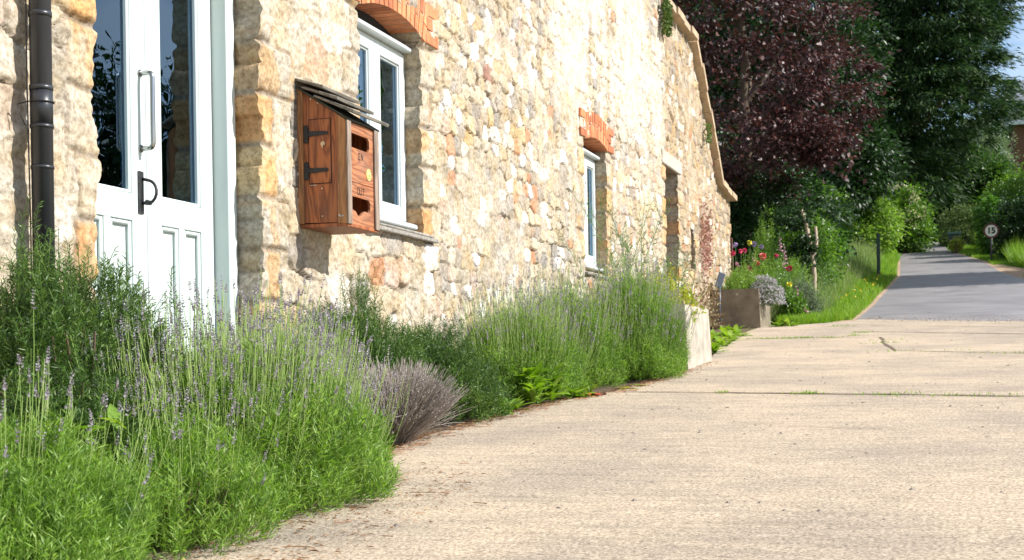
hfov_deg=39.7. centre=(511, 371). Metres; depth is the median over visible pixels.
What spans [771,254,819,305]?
border plant
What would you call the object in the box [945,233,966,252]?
shrub
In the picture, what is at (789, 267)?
garden flower
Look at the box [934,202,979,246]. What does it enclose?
hedge
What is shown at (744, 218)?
shrub
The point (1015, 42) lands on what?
sky
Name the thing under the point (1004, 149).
broadleaf tree
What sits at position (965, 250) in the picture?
verge grass
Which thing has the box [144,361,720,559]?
litter
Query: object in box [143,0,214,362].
door
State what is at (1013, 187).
broadleaf tree
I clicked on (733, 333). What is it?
weed
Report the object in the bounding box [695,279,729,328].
wall flower
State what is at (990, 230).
road sign
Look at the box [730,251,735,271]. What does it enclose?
garden flower
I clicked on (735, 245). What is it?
garden flower
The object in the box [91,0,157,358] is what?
door
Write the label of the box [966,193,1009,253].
shrub
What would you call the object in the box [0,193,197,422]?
rosemary bush
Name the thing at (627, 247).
tall weed
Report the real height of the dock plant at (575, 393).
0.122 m
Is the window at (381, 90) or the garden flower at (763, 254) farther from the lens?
the garden flower at (763, 254)
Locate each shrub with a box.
[729,163,816,275]
[733,198,857,290]
[796,219,854,266]
[800,179,871,244]
[850,194,912,255]
[879,181,943,252]
[927,217,972,241]
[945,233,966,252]
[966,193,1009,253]
[980,191,1023,259]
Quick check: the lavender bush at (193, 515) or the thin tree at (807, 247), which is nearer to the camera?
the lavender bush at (193, 515)
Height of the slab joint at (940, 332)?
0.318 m
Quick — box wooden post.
[876,233,880,276]
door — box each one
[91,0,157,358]
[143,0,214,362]
[309,118,330,183]
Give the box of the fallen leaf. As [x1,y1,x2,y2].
[582,392,605,395]
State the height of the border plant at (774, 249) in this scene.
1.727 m
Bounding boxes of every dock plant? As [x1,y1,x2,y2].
[495,394,535,414]
[556,381,598,397]
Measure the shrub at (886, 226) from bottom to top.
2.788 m
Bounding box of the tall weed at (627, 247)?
[560,181,669,300]
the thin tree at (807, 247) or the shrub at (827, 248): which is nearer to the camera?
the thin tree at (807, 247)
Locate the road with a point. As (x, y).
(942, 283)
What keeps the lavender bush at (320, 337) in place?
on the soil
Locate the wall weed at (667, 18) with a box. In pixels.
[660,0,711,144]
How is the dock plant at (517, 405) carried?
on the soil
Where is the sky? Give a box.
[738,1,1023,152]
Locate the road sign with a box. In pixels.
[983,223,998,260]
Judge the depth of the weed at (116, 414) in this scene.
4.44 m
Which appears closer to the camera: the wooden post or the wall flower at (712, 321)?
the wall flower at (712, 321)
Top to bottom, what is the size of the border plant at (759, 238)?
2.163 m
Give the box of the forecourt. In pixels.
[143,319,1023,559]
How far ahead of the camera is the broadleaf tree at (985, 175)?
63.68 m
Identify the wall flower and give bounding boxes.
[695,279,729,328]
[699,186,713,289]
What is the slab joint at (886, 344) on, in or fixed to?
on the forecourt
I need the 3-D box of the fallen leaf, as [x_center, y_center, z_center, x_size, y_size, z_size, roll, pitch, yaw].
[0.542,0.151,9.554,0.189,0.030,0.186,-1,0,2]
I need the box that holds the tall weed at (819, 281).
[759,256,837,310]
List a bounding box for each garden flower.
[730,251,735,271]
[733,242,737,261]
[759,253,766,262]
[786,265,791,281]
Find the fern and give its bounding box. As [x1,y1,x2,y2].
[511,361,573,404]
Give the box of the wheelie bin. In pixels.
[947,231,960,248]
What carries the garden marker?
on the soil
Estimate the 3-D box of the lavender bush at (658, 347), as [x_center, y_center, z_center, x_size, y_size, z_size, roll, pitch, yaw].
[0.920,-0.443,11.149,1.031,1.116,1.360,-1,0,-9]
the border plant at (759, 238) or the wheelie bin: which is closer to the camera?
the border plant at (759, 238)
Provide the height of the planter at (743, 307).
0.605 m
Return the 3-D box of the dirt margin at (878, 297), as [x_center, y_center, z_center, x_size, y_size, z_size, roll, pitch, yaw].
[9.401,-2.424,35.549,0.714,3.301,30.500,-1,0,17]
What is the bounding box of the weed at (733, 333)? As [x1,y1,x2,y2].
[710,324,755,352]
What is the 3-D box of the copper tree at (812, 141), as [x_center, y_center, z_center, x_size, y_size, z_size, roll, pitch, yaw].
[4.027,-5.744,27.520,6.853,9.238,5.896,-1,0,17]
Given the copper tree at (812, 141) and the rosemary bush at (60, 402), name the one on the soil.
the rosemary bush at (60, 402)
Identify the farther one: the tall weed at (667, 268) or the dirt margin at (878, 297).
the dirt margin at (878, 297)
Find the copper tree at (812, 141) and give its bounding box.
[672,0,900,265]
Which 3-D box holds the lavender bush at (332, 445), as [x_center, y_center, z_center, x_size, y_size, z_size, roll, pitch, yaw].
[-1.024,0.078,5.250,1.326,0.972,1.564,-1,0,17]
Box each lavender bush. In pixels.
[0,290,178,559]
[54,256,410,524]
[83,354,295,559]
[191,288,385,403]
[449,266,605,402]
[499,249,637,388]
[572,243,699,380]
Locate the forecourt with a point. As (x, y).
(945, 513)
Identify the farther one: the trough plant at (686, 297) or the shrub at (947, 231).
the shrub at (947, 231)
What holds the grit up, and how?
on the forecourt
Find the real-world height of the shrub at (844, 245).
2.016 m
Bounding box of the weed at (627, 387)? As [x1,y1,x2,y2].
[619,384,646,389]
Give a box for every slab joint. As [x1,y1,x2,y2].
[609,391,1023,395]
[755,337,1008,352]
[853,331,1023,333]
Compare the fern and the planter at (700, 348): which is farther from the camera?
the planter at (700, 348)
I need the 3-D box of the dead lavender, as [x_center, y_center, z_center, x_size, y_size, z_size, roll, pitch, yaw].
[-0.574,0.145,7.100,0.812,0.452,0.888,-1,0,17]
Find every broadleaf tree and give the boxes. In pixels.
[691,0,917,226]
[714,96,866,265]
[898,130,1023,230]
[959,113,1023,172]
[968,164,1023,224]
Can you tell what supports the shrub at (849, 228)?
on the ground at (951, 251)
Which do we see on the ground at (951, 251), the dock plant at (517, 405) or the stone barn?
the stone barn
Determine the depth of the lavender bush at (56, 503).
3.66 m
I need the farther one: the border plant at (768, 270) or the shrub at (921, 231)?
the shrub at (921, 231)
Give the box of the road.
[858,242,1023,320]
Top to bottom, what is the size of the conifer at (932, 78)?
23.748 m
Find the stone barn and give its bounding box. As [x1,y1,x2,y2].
[0,0,736,379]
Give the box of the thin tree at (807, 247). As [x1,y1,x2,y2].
[766,196,826,290]
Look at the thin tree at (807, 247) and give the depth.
24.90 m
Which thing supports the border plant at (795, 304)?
on the ground at (951, 251)
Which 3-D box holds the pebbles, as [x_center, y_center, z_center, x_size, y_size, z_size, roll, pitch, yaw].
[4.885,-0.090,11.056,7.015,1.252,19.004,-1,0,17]
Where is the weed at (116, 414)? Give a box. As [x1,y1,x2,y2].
[26,402,147,459]
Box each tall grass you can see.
[769,235,882,323]
[969,225,1023,267]
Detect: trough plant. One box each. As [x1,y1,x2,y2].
[617,262,706,321]
[717,263,766,289]
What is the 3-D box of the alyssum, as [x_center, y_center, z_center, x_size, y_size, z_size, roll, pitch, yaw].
[3.760,-1.202,20.946,0.581,0.507,0.779,-1,0,17]
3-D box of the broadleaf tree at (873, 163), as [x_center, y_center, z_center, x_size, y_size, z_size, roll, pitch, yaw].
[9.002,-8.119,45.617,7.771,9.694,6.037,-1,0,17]
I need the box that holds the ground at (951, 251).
[726,246,1022,341]
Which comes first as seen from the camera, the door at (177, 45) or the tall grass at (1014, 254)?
the door at (177, 45)
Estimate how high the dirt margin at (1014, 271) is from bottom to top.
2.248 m
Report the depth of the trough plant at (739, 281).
21.11 m
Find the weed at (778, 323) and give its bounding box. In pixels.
[770,318,800,326]
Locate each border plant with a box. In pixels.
[739,248,783,312]
[748,227,808,287]
[749,207,780,266]
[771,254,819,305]
[774,285,810,321]
[791,270,825,313]
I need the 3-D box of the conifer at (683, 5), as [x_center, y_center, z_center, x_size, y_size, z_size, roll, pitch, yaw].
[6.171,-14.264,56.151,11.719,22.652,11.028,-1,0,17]
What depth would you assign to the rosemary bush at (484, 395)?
8.11 m
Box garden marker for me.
[715,272,724,321]
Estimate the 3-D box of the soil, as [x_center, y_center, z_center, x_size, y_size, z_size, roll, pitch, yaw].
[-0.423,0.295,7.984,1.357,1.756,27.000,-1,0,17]
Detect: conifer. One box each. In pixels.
[673,0,791,169]
[790,0,1023,217]
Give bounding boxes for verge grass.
[946,243,1009,264]
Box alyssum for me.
[749,274,785,305]
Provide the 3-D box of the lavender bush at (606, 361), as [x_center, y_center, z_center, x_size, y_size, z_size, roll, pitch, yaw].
[0.388,-0.352,10.522,1.087,1.063,1.129,-1,0,17]
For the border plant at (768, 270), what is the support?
on the ground at (951, 251)
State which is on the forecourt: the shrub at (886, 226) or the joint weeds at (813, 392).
the joint weeds at (813, 392)
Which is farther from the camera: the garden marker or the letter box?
the garden marker
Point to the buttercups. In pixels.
(859, 288)
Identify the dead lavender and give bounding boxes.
[345,356,475,445]
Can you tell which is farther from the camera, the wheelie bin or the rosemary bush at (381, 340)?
the wheelie bin
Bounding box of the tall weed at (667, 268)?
[585,233,709,302]
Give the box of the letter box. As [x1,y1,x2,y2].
[290,78,388,234]
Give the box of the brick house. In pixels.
[1003,80,1023,177]
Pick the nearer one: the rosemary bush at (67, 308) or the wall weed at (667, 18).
the rosemary bush at (67, 308)
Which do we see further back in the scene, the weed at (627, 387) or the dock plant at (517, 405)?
the weed at (627, 387)
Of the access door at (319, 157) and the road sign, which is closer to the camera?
the access door at (319, 157)
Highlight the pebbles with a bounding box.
[251,319,1022,553]
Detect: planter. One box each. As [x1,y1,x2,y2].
[671,304,711,368]
[712,288,772,328]
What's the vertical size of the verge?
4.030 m
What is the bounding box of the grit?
[857,313,1022,321]
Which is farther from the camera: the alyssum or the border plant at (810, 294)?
the border plant at (810, 294)
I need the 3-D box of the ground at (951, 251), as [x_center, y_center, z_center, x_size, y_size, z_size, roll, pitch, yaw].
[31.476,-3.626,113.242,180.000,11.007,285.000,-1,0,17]
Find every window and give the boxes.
[355,8,417,229]
[583,145,602,271]
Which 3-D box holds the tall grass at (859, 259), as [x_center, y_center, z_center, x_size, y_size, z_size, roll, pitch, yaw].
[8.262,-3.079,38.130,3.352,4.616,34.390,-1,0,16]
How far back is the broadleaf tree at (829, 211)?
32.38 m
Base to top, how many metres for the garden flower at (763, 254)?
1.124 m
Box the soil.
[391,328,754,447]
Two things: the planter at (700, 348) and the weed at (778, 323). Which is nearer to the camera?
the planter at (700, 348)
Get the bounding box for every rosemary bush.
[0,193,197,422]
[0,343,205,541]
[288,264,443,395]
[373,307,518,425]
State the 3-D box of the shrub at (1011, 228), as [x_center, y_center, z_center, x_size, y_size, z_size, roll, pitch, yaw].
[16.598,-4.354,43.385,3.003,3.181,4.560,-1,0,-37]
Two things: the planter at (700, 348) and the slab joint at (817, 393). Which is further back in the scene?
the planter at (700, 348)
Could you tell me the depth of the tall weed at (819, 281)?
22.72 m
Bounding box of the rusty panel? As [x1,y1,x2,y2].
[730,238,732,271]
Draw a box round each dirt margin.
[834,258,900,321]
[957,253,1023,278]
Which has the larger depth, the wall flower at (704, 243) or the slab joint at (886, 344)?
the wall flower at (704, 243)
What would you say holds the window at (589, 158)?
in the stone barn
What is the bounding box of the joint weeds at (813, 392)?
[714,325,1021,397]
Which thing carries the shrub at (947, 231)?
on the ground at (951, 251)
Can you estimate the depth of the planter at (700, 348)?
12.42 m
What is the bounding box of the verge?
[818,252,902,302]
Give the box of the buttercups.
[831,271,882,298]
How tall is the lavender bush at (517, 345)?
0.968 m

